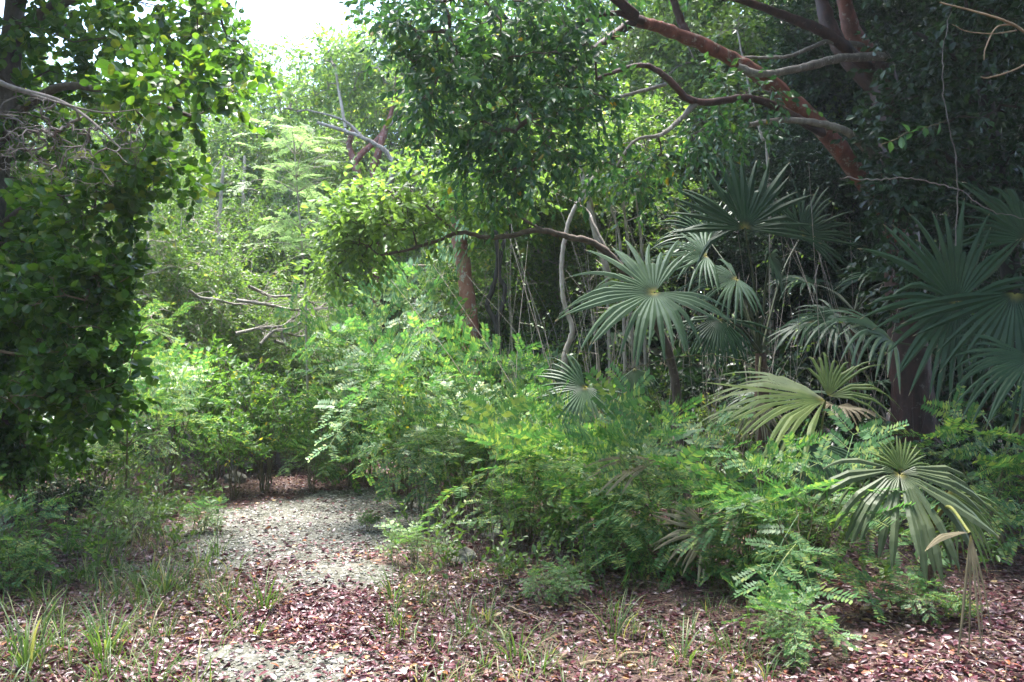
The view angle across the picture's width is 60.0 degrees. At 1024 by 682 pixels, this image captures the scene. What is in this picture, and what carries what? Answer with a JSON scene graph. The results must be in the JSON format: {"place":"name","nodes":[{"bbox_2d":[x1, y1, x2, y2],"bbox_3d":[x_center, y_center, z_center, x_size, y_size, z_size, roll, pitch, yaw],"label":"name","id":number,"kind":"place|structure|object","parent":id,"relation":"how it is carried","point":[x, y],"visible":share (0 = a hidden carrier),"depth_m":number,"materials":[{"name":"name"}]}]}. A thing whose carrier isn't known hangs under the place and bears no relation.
{"place":"outdoors","nodes":[
{"label":"outdoors","id":0,"kind":"place"},
{"bbox_2d":[0,0,740,362],"label":"sky","id":1,"kind":"structure","parent":0,"point":[270,19],"materials":[{"name":"white"}]},
{"bbox_2d":[0,384,1023,681],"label":"ground","id":2,"kind":"structure","parent":0,"point":[682,590],"depth_m":6.13,"materials":[{"name":"beige soil"}]},
{"bbox_2d":[0,423,51,506],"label":"leafy shrub","id":3,"kind":"object","parent":2,"relation":"on","point":[4,459],"visible":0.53,"depth_m":7.98,"materials":[{"name":"green plant"}]},
{"bbox_2d":[0,473,102,601],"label":"feathery shrub","id":4,"kind":"object","parent":2,"relation":"on","point":[15,551],"visible":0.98,"depth_m":6.27,"materials":[{"name":"green plant"}]},
{"bbox_2d":[0,592,122,672],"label":"grass tuft","id":5,"kind":"object","parent":2,"relation":"on","point":[25,654],"visible":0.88,"depth_m":4.67,"materials":[{"name":"green plant"}]},
{"bbox_2d":[27,476,114,527],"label":"shade shrub","id":6,"kind":"object","parent":2,"relation":"on","point":[60,493],"visible":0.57,"depth_m":8.78,"materials":[{"name":"green plant"}]},
{"bbox_2d":[0,216,161,537],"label":"round leaf shrub","id":7,"kind":"object","parent":2,"relation":"on","point":[66,379],"visible":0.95,"depth_m":7.08,"materials":[{"name":"green plant"}]},
{"bbox_2d":[39,412,155,498],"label":"shade shrub","id":8,"kind":"object","parent":2,"relation":"on","point":[136,432],"visible":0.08,"depth_m":10.32,"materials":[{"name":"green plant"}]},
{"bbox_2d":[60,423,144,504],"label":"leafy shrub","id":9,"kind":"object","parent":2,"relation":"on","point":[111,455],"visible":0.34,"depth_m":9.71,"materials":[{"name":"green plant"}]},
{"bbox_2d":[55,598,163,662],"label":"grass tuft","id":10,"kind":"object","parent":2,"relation":"on","point":[95,648],"visible":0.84,"depth_m":4.83,"materials":[{"name":"green plant"}]},
{"bbox_2d":[86,299,198,515],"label":"feathery sapling","id":11,"kind":"object","parent":2,"relation":"on","point":[141,328],"visible":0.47,"depth_m":9.35,"materials":[{"name":"green plant"}]},
{"bbox_2d":[0,0,290,298],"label":"broadleaf tree","id":12,"kind":"object","parent":2,"relation":"on","point":[43,196],"visible":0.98,"depth_m":7.35,"materials":[{"name":"green plant"}]},
{"bbox_2d":[10,138,315,454],"bbox_3d":[-6.254,-0.907,15.491,4.283,5.878,6.095,-1,-2,26],"label":"forest tree","id":13,"kind":"object","parent":2,"relation":"on","point":[238,217],"visible":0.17,"depth_m":15.98,"materials":[{"name":"green plant"}]},
{"bbox_2d":[86,326,266,503],"bbox_3d":[-3.946,0.906,10.408,1.829,2.084,2.108,-1,-2,41],"label":"feathery shrub","id":14,"kind":"object","parent":2,"relation":"on","point":[181,381],"visible":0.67,"depth_m":10.14,"materials":[{"name":"green plant"}]},
{"bbox_2d":[94,87,260,432],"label":"forest tree","id":15,"kind":"object","parent":2,"relation":"on","point":[189,135],"visible":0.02,"depth_m":18.48,"materials":[{"name":"green plant"}]},
{"bbox_2d":[121,344,236,486],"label":"leafy shrub","id":16,"kind":"object","parent":2,"relation":"on","point":[195,408],"visible":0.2,"depth_m":11.51,"materials":[{"name":"green plant"}]},
{"bbox_2d":[167,491,239,533],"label":"feathery shrub","id":17,"kind":"object","parent":2,"relation":"on","point":[207,514],"visible":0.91,"depth_m":8.46,"materials":[{"name":"green plant"}]},
{"bbox_2d":[40,126,367,449],"bbox_3d":[-4.899,-0.647,14.664,3.875,5.318,5.514,-1,-2,26],"label":"forest tree","id":18,"kind":"object","parent":2,"relation":"on","point":[183,262],"visible":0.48,"depth_m":13.64,"materials":[{"name":"green plant"}]},
{"bbox_2d":[148,333,278,488],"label":"leafy shrub","id":19,"kind":"object","parent":2,"relation":"on","point":[204,402],"visible":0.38,"depth_m":11.66,"materials":[{"name":"green plant"}]},
{"bbox_2d":[74,135,396,430],"bbox_3d":[-5.055,-0.972,16.791,6.385,6.158,4.487,1,-2,-37],"label":"forest tree","id":20,"kind":"object","parent":2,"relation":"on","point":[295,252],"visible":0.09,"depth_m":16.70,"materials":[{"name":"green plant"}]},
{"bbox_2d":[193,407,279,499],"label":"leafy shrub","id":21,"kind":"object","parent":2,"relation":"on","point":[264,447],"visible":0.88,"depth_m":10.82,"materials":[{"name":"green plant"}]},
{"bbox_2d":[131,14,383,243],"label":"forest tree","id":22,"kind":"object","parent":2,"relation":"on","point":[256,53],"visible":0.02,"depth_m":19.95,"materials":[{"name":"green plant"}]},
{"bbox_2d":[207,365,323,492],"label":"leafy shrub","id":23,"kind":"object","parent":2,"relation":"on","point":[256,420],"visible":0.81,"depth_m":11.29,"materials":[{"name":"green plant"}]},
{"bbox_2d":[223,564,318,612],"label":"grass tuft","id":24,"kind":"object","parent":2,"relation":"on","point":[268,598],"visible":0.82,"depth_m":5.85,"materials":[{"name":"green plant"}]},
{"bbox_2d":[240,356,322,473],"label":"leafy shrub","id":25,"kind":"object","parent":2,"relation":"on","point":[275,384],"visible":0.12,"depth_m":13.13,"materials":[{"name":"green plant"}]},
{"bbox_2d":[196,104,367,325],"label":"forest tree","id":26,"kind":"object","parent":2,"relation":"on","point":[269,157],"visible":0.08,"depth_m":18.00,"materials":[{"name":"green plant"}]},
{"bbox_2d":[178,82,386,319],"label":"forest tree","id":27,"kind":"object","parent":2,"relation":"on","point":[233,128],"visible":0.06,"depth_m":18.00,"materials":[{"name":"green plant"}]},
{"bbox_2d":[226,115,347,487],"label":"feathery sapling","id":28,"kind":"object","parent":2,"relation":"on","point":[298,173],"visible":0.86,"depth_m":11.68,"materials":[{"name":"green plant"}]},
{"bbox_2d":[227,274,362,458],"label":"forest tree","id":29,"kind":"object","parent":2,"relation":"on","point":[273,346],"visible":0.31,"depth_m":13.70,"materials":[{"name":"green plant"}]},
{"bbox_2d":[266,425,363,492],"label":"feathery shrub","id":30,"kind":"object","parent":2,"relation":"on","point":[312,441],"visible":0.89,"depth_m":11.16,"materials":[{"name":"green plant"}]},
{"bbox_2d":[284,373,360,478],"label":"leafy shrub","id":31,"kind":"object","parent":2,"relation":"on","point":[315,417],"visible":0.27,"depth_m":12.46,"materials":[{"name":"green plant"}]},
{"bbox_2d":[27,477,660,681],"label":"gravel","id":32,"kind":"structure","parent":2,"relation":"on","point":[219,557],"depth_m":8.03,"materials":[{"name":"beige gravel"}]},
{"bbox_2d":[235,6,469,453],"bbox_3d":[-2.770,-2.099,17.069,5.267,8.411,2.890,0,-2,0],"label":"red barked tree","id":33,"kind":"object","parent":2,"relation":"on","point":[345,56],"visible":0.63,"depth_m":16.71,"materials":[{"name":"green plant"}]},
{"bbox_2d":[260,260,453,488],"bbox_3d":[-2.007,0.481,11.721,2.438,3.010,2.172,0,-2,-11],"label":"feathery shrub","id":34,"kind":"object","parent":2,"relation":"on","point":[377,317],"visible":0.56,"depth_m":11.53,"materials":[{"name":"green plant"}]},
{"bbox_2d":[310,362,419,482],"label":"leafy shrub","id":35,"kind":"object","parent":2,"relation":"on","point":[349,433],"visible":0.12,"depth_m":12.19,"materials":[{"name":"green plant"}]},
{"bbox_2d":[297,7,484,395],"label":"forest tree","id":36,"kind":"object","parent":2,"relation":"on","point":[399,144],"visible":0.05,"depth_m":19.58,"materials":[{"name":"green plant"}]},
{"bbox_2d":[297,311,490,497],"bbox_3d":[-1.426,0.807,10.733,2.410,2.290,2.118,0,-2,-2],"label":"feathery shrub","id":37,"kind":"object","parent":2,"relation":"on","point":[351,396],"visible":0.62,"depth_m":10.61,"materials":[{"name":"green plant"}]},
{"bbox_2d":[0,474,791,681],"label":"grass","id":38,"kind":"structure","parent":2,"relation":"on","point":[116,593],"depth_m":5.64,"materials":[{"name":"green plant"}]},
{"bbox_2d":[314,217,483,477],"bbox_3d":[-1.683,0.133,12.303,2.329,3.860,2.684,1,-2,-29],"label":"feathery shrub","id":39,"kind":"object","parent":2,"relation":"on","point":[403,279],"visible":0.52,"depth_m":11.97,"materials":[{"name":"green plant"}]},
{"bbox_2d":[369,370,445,509],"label":"leafy shrub","id":40,"kind":"object","parent":2,"relation":"on","point":[396,413],"visible":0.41,"depth_m":9.82,"materials":[{"name":"green plant"}]},
{"bbox_2d":[329,392,494,519],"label":"feathery shrub","id":41,"kind":"object","parent":2,"relation":"on","point":[402,448],"visible":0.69,"depth_m":9.08,"materials":[{"name":"green plant"}]},
{"bbox_2d":[373,511,455,565],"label":"feathery shrub","id":42,"kind":"object","parent":2,"relation":"on","point":[411,528],"visible":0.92,"depth_m":7.14,"materials":[{"name":"green plant"}]},
{"bbox_2d":[371,321,493,464],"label":"leafy shrub","id":43,"kind":"object","parent":2,"relation":"on","point":[444,354],"visible":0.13,"depth_m":13.07,"materials":[{"name":"green plant"}]},
{"bbox_2d":[367,335,513,503],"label":"feathery shrub","id":44,"kind":"object","parent":2,"relation":"on","point":[450,368],"visible":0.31,"depth_m":10.29,"materials":[{"name":"green plant"}]},
{"bbox_2d":[372,370,567,521],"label":"feathery shrub","id":45,"kind":"object","parent":2,"relation":"on","point":[469,448],"visible":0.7,"depth_m":8.74,"materials":[{"name":"green plant"}]},
{"bbox_2d":[347,0,615,436],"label":"forest tree","id":46,"kind":"object","parent":2,"relation":"on","point":[369,131],"visible":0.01,"depth_m":17.59,"materials":[{"name":"green plant"}]},
{"bbox_2d":[289,137,685,504],"bbox_3d":[-0.238,-0.160,9.080,4.320,4.006,1.858,0,-2,0],"label":"arching tree","id":47,"kind":"object","parent":2,"relation":"on","point":[382,215],"visible":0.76,"depth_m":8.89,"materials":[{"name":"green plant"}]},
{"bbox_2d":[388,155,616,409],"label":"forest tree","id":48,"kind":"object","parent":2,"relation":"on","point":[486,269],"visible":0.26,"depth_m":14.36,"materials":[{"name":"green plant"}]},
{"bbox_2d":[383,12,628,478],"bbox_3d":[-0.046,-1.379,12.950,3.659,6.734,3.096,0,-2,0],"label":"red barked tree","id":49,"kind":"object","parent":2,"relation":"on","point":[466,287],"visible":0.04,"depth_m":12.52,"materials":[{"name":"green plant"}]},
{"bbox_2d":[432,313,587,491],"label":"feathery shrub","id":50,"kind":"object","parent":2,"relation":"on","point":[476,344],"visible":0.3,"depth_m":10.99,"materials":[{"name":"green plant"}]},
{"bbox_2d":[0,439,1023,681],"bbox_3d":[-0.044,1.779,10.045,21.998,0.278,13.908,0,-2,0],"label":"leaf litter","id":51,"kind":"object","parent":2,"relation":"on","point":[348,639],"visible":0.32,"depth_m":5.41,"materials":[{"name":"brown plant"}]},
{"bbox_2d":[0,161,1023,592],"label":"undergrowth","id":52,"kind":"object","parent":2,"relation":"on","point":[98,545],"visible":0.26,"depth_m":7.94,"materials":[{"name":"green plant"}]},
{"bbox_2d":[436,356,591,511],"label":"feathery shrub","id":53,"kind":"object","parent":2,"relation":"on","point":[521,392],"visible":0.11,"depth_m":9.34,"materials":[{"name":"green plant"}]},
{"bbox_2d":[436,151,599,453],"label":"forked tree","id":54,"kind":"object","parent":2,"relation":"on","point":[496,320],"visible":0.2,"depth_m":11.98,"materials":[{"name":"green plant"}]},
{"bbox_2d":[456,459,586,549],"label":"feathery shrub","id":55,"kind":"object","parent":2,"relation":"on","point":[519,490],"visible":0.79,"depth_m":7.57,"materials":[{"name":"green plant"}]},
{"bbox_2d":[477,323,577,422],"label":"leafy shrub","id":56,"kind":"object","parent":2,"relation":"on","point":[535,353],"visible":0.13,"depth_m":12.80,"materials":[{"name":"green plant"}]},
{"bbox_2d":[421,374,642,548],"bbox_3d":[0.175,1.200,7.944,2.001,1.899,2.155,0,-2,-5],"label":"feathery shrub","id":57,"kind":"object","parent":2,"relation":"on","point":[524,438],"visible":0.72,"depth_m":7.57,"materials":[{"name":"green plant"}]},
{"bbox_2d":[408,0,662,425],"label":"forest tree","id":58,"kind":"object","parent":2,"relation":"on","point":[512,10],"visible":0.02,"depth_m":15.13,"materials":[{"name":"green plant"}]},
{"bbox_2d":[516,555,593,606],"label":"feathery shrub","id":59,"kind":"object","parent":2,"relation":"on","point":[557,573],"visible":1,"depth_m":5.95,"materials":[{"name":"green plant"}]},
{"bbox_2d":[539,330,638,423],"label":"leafy shrub","id":60,"kind":"object","parent":2,"relation":"on","point":[579,360],"visible":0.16,"depth_m":12.47,"materials":[{"name":"green plant"}]},
{"bbox_2d":[441,154,737,405],"bbox_3d":[1.427,-0.701,15.026,5.804,5.598,4.079,-1,-2,41],"label":"forest tree","id":61,"kind":"object","parent":2,"relation":"on","point":[596,259],"visible":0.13,"depth_m":14.03,"materials":[{"name":"green plant"}]},
{"bbox_2d":[535,353,661,527],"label":"fan palm","id":62,"kind":"object","parent":2,"relation":"on","point":[582,393],"visible":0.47,"depth_m":8.01,"materials":[{"name":"green plant"}]},
{"bbox_2d":[519,76,689,493],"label":"pale stemmed tree","id":63,"kind":"object","parent":2,"relation":"on","point":[598,198],"visible":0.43,"depth_m":11.00,"materials":[{"name":"green plant"}]},
{"bbox_2d":[531,415,684,557],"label":"feathery shrub","id":64,"kind":"object","parent":2,"relation":"on","point":[594,435],"visible":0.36,"depth_m":7.45,"materials":[{"name":"green plant"}]},
{"bbox_2d":[565,588,667,644],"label":"grass tuft","id":65,"kind":"object","parent":2,"relation":"on","point":[619,629],"visible":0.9,"depth_m":5.28,"materials":[{"name":"green plant"}]},
{"bbox_2d":[575,498,665,577],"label":"feathery shrub","id":66,"kind":"object","parent":2,"relation":"on","point":[632,530],"visible":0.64,"depth_m":6.79,"materials":[{"name":"green plant"}]},
{"bbox_2d":[552,299,703,433],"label":"shrub","id":67,"kind":"object","parent":2,"relation":"on","point":[654,349],"visible":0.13,"depth_m":12.83,"materials":[{"name":"green plant"}]},
{"bbox_2d":[504,0,759,296],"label":"forest tree","id":68,"kind":"object","parent":2,"relation":"on","point":[618,42],"depth_m":16.36,"materials":[{"name":"green plant"}]},
{"bbox_2d":[339,0,942,506],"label":"red barked tree","id":69,"kind":"object","parent":2,"relation":"on","point":[555,98],"visible":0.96,"depth_m":6.94,"materials":[{"name":"green plant"}]},
{"bbox_2d":[558,315,736,466],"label":"shade shrub","id":70,"kind":"object","parent":2,"relation":"on","point":[655,340],"visible":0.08,"depth_m":12.70,"materials":[{"name":"green plant"}]},
{"bbox_2d":[532,0,789,319],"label":"forest tree","id":71,"kind":"object","parent":2,"relation":"on","point":[678,47],"visible":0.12,"depth_m":14.50,"materials":[{"name":"green plant"}]},
{"bbox_2d":[621,364,706,477],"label":"leafy shrub","id":72,"kind":"object","parent":2,"relation":"on","point":[655,406],"visible":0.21,"depth_m":11.27,"materials":[{"name":"green plant"}]},
{"bbox_2d":[536,361,816,590],"bbox_3d":[1.201,1.140,6.843,2.140,1.985,1.988,0,-2,14],"label":"feathery shrub","id":73,"kind":"object","parent":2,"relation":"on","point":[635,443],"visible":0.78,"depth_m":6.76,"materials":[{"name":"green plant"}]},
{"bbox_2d":[582,455,820,595],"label":"fan palm","id":74,"kind":"object","parent":2,"relation":"on","point":[691,553],"visible":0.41,"depth_m":6.49,"materials":[{"name":"green plant"}]},
{"bbox_2d":[620,336,789,465],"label":"shade shrub","id":75,"kind":"object","parent":2,"relation":"on","point":[687,379],"visible":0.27,"depth_m":11.60,"materials":[{"name":"green plant"}]},
{"bbox_2d":[556,155,864,483],"bbox_3d":[2.043,-0.045,8.985,1.844,3.763,3.515,-1,-2,41],"label":"fan palm","id":76,"kind":"object","parent":2,"relation":"on","point":[717,333],"visible":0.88,"depth_m":8.85,"materials":[{"name":"green plant"}]},
{"bbox_2d":[684,390,755,483],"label":"leafy shrub","id":77,"kind":"object","parent":2,"relation":"on","point":[700,419],"visible":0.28,"depth_m":10.45,"materials":[{"name":"green plant"}]},
{"bbox_2d":[583,0,869,428],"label":"forest tree","id":78,"kind":"object","parent":2,"relation":"on","point":[680,79],"visible":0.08,"depth_m":14.30,"materials":[{"name":"green plant"}]},
{"bbox_2d":[605,0,856,440],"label":"forest tree","id":79,"kind":"object","parent":2,"relation":"on","point":[658,52],"visible":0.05,"depth_m":15.06,"materials":[{"name":"green plant"}]},
{"bbox_2d":[696,0,774,460],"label":"bare sapling","id":80,"kind":"object","parent":2,"relation":"on","point":[737,24],"visible":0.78,"depth_m":12.17,"materials":[{"name":"brown plant"}]},
{"bbox_2d":[649,419,833,594],"bbox_3d":[1.695,1.240,6.498,1.277,1.419,1.446,0,-2,-5],"label":"feathery shrub","id":81,"kind":"object","parent":2,"relation":"on","point":[728,479],"visible":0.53,"depth_m":6.31,"materials":[{"name":"green plant"}]},
{"bbox_2d":[660,340,835,479],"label":"shade shrub","id":82,"kind":"object","parent":2,"relation":"on","point":[742,375],"visible":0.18,"depth_m":11.46,"materials":[{"name":"green plant"}]},
{"bbox_2d":[659,99,839,351],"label":"palm tree","id":83,"kind":"object","parent":2,"relation":"on","point":[795,133],"visible":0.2,"depth_m":12.67,"materials":[{"name":"green plant"}]},
{"bbox_2d":[689,120,877,372],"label":"forest tree","id":84,"kind":"object","parent":2,"relation":"on","point":[831,178],"visible":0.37,"depth_m":12.15,"materials":[{"name":"green plant"}]},
{"bbox_2d":[721,568,861,673],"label":"feathery shrub","id":85,"kind":"object","parent":2,"relation":"on","point":[785,597],"visible":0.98,"depth_m":4.84,"materials":[{"name":"green plant"}]},
{"bbox_2d":[695,352,899,552],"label":"fan palm","id":86,"kind":"object","parent":2,"relation":"on","point":[831,381],"visible":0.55,"depth_m":7.04,"materials":[{"name":"green plant"}]},
{"bbox_2d":[722,357,892,492],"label":"fan palm","id":87,"kind":"object","parent":2,"relation":"on","point":[847,407],"visible":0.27,"depth_m":10.10,"materials":[{"name":"green plant"}]},
{"bbox_2d":[672,404,954,632],"bbox_3d":[1.952,1.173,5.738,1.691,1.494,1.494,0,-2,0],"label":"feathery shrub","id":88,"kind":"object","parent":2,"relation":"on","point":[866,433],"visible":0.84,"depth_m":5.70,"materials":[{"name":"green plant"}]},
{"bbox_2d":[746,331,890,439],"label":"shade shrub","id":89,"kind":"object","parent":2,"relation":"on","point":[806,364],"visible":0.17,"depth_m":11.70,"materials":[{"name":"green plant"}]},
{"bbox_2d":[732,0,936,416],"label":"forest tree","id":90,"kind":"object","parent":2,"relation":"on","point":[821,76],"visible":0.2,"depth_m":13.12,"materials":[{"name":"green plant"}]},
{"bbox_2d":[776,407,902,508],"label":"shade shrub","id":91,"kind":"object","parent":2,"relation":"on","point":[847,435],"visible":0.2,"depth_m":9.27,"materials":[{"name":"green plant"}]},
{"bbox_2d":[766,259,928,484],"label":"fan palm","id":92,"kind":"object","parent":2,"relation":"on","point":[809,318],"visible":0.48,"depth_m":10.79,"materials":[{"name":"green plant"}]},
{"bbox_2d":[778,114,982,375],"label":"forest tree","id":93,"kind":"object","parent":2,"relation":"on","point":[857,229],"visible":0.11,"depth_m":12.00,"materials":[{"name":"green plant"}]},
{"bbox_2d":[812,435,1013,658],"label":"fan palm","id":94,"kind":"object","parent":2,"relation":"on","point":[953,503],"visible":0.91,"depth_m":5.45,"materials":[{"name":"green plant"}]},
{"bbox_2d":[811,166,1023,547],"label":"fan palm","id":95,"kind":"object","parent":2,"relation":"on","point":[962,331],"visible":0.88,"depth_m":7.34,"materials":[{"name":"green plant"}]},
{"bbox_2d":[877,564,968,632],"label":"feathery shrub","id":96,"kind":"object","parent":2,"relation":"on","point":[924,595],"visible":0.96,"depth_m":5.23,"materials":[{"name":"green plant"}]},
{"bbox_2d":[827,0,1023,505],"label":"vine draped tree","id":97,"kind":"object","parent":2,"relation":"on","point":[982,23],"visible":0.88,"depth_m":8.37,"materials":[{"name":"green plant"}]},
{"bbox_2d":[837,0,1020,315],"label":"forest tree","id":98,"kind":"object","parent":2,"relation":"on","point":[922,9],"visible":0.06,"depth_m":12.72,"materials":[{"name":"green plant"}]},
{"bbox_2d":[858,0,1023,291],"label":"forest tree","id":99,"kind":"object","parent":2,"relation":"on","point":[966,98],"visible":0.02,"depth_m":11.34,"materials":[{"name":"green plant"}]},
{"bbox_2d":[872,132,1023,463],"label":"forest tree","id":100,"kind":"object","parent":2,"relation":"on","point":[967,250],"visible":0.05,"depth_m":11.25,"materials":[{"name":"green plant"}]},
{"bbox_2d":[884,431,1016,524],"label":"shade shrub","id":101,"kind":"object","parent":2,"relation":"on","point":[956,465],"visible":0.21,"depth_m":8.43,"materials":[{"name":"green plant"}]},
{"bbox_2d":[888,383,1023,565],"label":"feathery shrub","id":102,"kind":"object","parent":2,"relation":"on","point":[943,432],"visible":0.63,"depth_m":6.79,"materials":[{"name":"green plant"}]},
{"bbox_2d":[934,352,1011,490],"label":"shade shrub","id":103,"kind":"object","parent":2,"relation":"on","point":[979,398],"visible":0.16,"depth_m":10.23,"materials":[{"name":"green plant"}]},
{"bbox_2d":[934,393,1022,486],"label":"shade shrub","id":104,"kind":"object","parent":2,"relation":"on","point":[1006,419],"visible":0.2,"depth_m":8.50,"materials":[{"name":"green plant"}]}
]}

